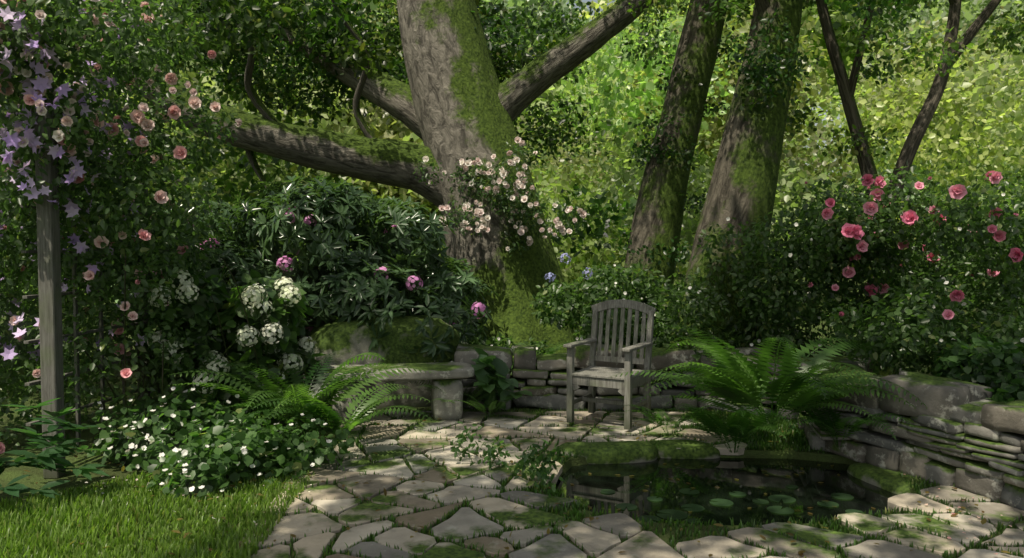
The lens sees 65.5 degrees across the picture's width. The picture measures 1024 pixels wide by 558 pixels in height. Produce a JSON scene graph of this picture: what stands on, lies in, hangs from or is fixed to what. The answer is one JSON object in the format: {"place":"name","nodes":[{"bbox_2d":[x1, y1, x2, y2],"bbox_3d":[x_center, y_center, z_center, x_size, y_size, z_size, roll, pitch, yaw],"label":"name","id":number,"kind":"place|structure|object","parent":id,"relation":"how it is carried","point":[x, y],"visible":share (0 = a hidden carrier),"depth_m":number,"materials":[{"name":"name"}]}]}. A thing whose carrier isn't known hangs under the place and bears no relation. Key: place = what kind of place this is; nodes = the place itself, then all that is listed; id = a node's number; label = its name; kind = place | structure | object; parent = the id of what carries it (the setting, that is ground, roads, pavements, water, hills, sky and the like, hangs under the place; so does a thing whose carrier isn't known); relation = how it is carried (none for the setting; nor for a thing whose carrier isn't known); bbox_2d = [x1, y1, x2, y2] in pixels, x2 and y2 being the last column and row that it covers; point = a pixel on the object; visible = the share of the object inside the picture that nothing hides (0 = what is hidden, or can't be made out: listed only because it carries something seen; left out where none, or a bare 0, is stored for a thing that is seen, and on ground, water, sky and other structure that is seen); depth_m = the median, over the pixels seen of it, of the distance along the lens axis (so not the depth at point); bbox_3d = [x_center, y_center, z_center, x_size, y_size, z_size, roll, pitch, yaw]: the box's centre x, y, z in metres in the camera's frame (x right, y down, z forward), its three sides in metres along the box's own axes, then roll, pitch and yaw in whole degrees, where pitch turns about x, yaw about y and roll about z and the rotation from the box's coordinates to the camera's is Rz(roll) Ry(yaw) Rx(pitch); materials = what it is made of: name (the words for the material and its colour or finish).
{"place":"outdoors","nodes":[
{"label":"outdoors","id":0,"kind":"place"},
{"bbox_2d":[0,312,1023,557],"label":"ground","id":1,"kind":"structure","parent":0,"point":[54,524],"depth_m":5.25,"materials":[{"name":"green plant"}]},
{"bbox_2d":[0,250,1023,557],"bbox_3d":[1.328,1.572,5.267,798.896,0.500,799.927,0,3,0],"label":"ground","id":2,"kind":"structure","parent":0,"point":[36,474],"depth_m":5.84,"materials":[{"name":"soil"}]},
{"bbox_2d":[19,98,168,478],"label":"trellis posts","id":3,"kind":"object","parent":2,"relation":"on","point":[49,296],"visible":0.34,"depth_m":5.24,"materials":[{"name":"grey wood"}]},
{"bbox_2d":[0,0,1023,521],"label":"flowers","id":4,"kind":"object","parent":3,"relation":"attached to","point":[36,92],"visible":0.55,"depth_m":5.92,"materials":[{"name":"pink plant"}]},
{"bbox_2d":[62,254,261,418],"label":"plant stems","id":5,"kind":"object","parent":2,"relation":"on","point":[144,386],"visible":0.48,"depth_m":5.98,"materials":[{"name":"green plant"}]},
{"bbox_2d":[127,174,498,386],"bbox_3d":[-2.142,0.031,8.747,3.997,2.465,3.200,0,3,0],"label":"peony bush","id":6,"kind":"object","parent":2,"relation":"on","point":[342,211],"visible":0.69,"depth_m":7.81,"materials":[{"name":"green plant"}]},
{"bbox_2d":[12,0,653,374],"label":"tree","id":7,"kind":"object","parent":2,"relation":"on","point":[452,103],"depth_m":10.17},
{"bbox_2d":[302,315,460,409],"bbox_3d":[-1.278,0.896,7.893,1.569,1.106,1.009,0,3,0],"label":"mossy boulder","id":8,"kind":"object","parent":2,"relation":"on","point":[345,340],"visible":0.31,"depth_m":7.49,"materials":[{"name":"stone"}]},
{"bbox_2d":[320,362,473,424],"bbox_3d":[-1.000,1.005,7.001,1.322,0.484,0.443,0,3,-10],"label":"stone bench","id":9,"kind":"object","parent":2,"relation":"on","point":[446,377],"visible":0.73,"depth_m":6.89,"materials":[{"name":"grey stone"}]},
{"bbox_2d":[0,0,1023,449],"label":"shrub foliage","id":10,"kind":"object","parent":2,"relation":"on","point":[918,290],"visible":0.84,"depth_m":6.32,"materials":[{"name":"green plant"}]},
{"bbox_2d":[1,0,1023,305],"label":"background foliage","id":11,"kind":"object","parent":2,"relation":"on","point":[977,124],"visible":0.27,"depth_m":19.34,"materials":[{"name":"green plant"}]},
{"bbox_2d":[559,441,657,463],"bbox_3d":[0.718,1.309,5.978,0.757,0.165,0.312,0,3,-5],"label":"mossy stone","id":12,"kind":"object","parent":2,"relation":"on","point":[613,452],"visible":0.69,"depth_m":5.86,"materials":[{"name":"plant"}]},
{"bbox_2d":[239,411,1023,557],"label":"crazy paving","id":13,"kind":"structure","parent":2,"relation":"on","point":[461,522],"depth_m":4.50,"materials":[{"name":"stone"}]},
{"bbox_2d":[563,299,656,429],"bbox_3d":[0.840,0.700,6.804,0.609,1.019,0.619,1,3,30],"label":"garden armchair","id":14,"kind":"object","parent":13,"relation":"on","point":[592,376],"visible":0.94,"depth_m":6.86,"materials":[{"name":"grey wood"}]},
{"bbox_2d":[454,343,872,451],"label":"dry stone wall","id":15,"kind":"structure","parent":2,"relation":"on","point":[543,386],"depth_m":7.42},
{"bbox_2d":[646,439,720,458],"bbox_3d":[1.297,1.320,6.113,0.596,0.142,0.315,0,3,0],"label":"mossy stone","id":16,"kind":"object","parent":2,"relation":"on","point":[692,449],"visible":0.63,"depth_m":5.98,"materials":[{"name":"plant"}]},
{"bbox_2d":[618,0,802,348],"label":"leaning trunks","id":17,"kind":"object","parent":2,"relation":"on","point":[743,184],"visible":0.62,"depth_m":8.26,"materials":[{"name":"brown plant"}]},
{"bbox_2d":[601,0,1023,289],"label":"tree foliage","id":18,"kind":"object","parent":17,"relation":"attached to","point":[1010,35],"visible":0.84,"depth_m":8.83,"materials":[{"name":"green plant"}]},
{"bbox_2d":[847,463,925,494],"bbox_3d":[2.550,1.401,5.364,0.299,0.215,0.698,-1,3,-16],"label":"mossy stone","id":19,"kind":"object","parent":2,"relation":"on","point":[894,482],"visible":0.39,"depth_m":5.30,"materials":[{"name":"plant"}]},
{"bbox_2d":[816,0,1001,375],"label":"slim forked tree","id":20,"kind":"object","parent":2,"relation":"on","point":[846,85],"visible":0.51,"depth_m":9.09,"materials":[{"name":"brown plant"}]},
{"bbox_2d":[815,370,1023,510],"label":"dry stone wall","id":21,"kind":"structure","parent":2,"relation":"on","point":[965,436],"depth_m":5.10,"materials":[{"name":"grey stone"}]},
{"bbox_2d":[556,458,896,524],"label":"pond water","id":22,"kind":"structure","parent":0,"point":[754,482],"depth_m":5.26,"materials":[{"name":"black liquid"}]},
{"bbox_2d":[600,485,863,522],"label":"lily pads","id":23,"kind":"object","parent":22,"relation":"on","point":[675,514],"visible":0.94,"depth_m":4.90,"materials":[{"name":"green plant"}]},
{"bbox_2d":[495,0,963,245],"label":"sky","id":24,"kind":"structure","parent":0,"point":[585,1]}
]}

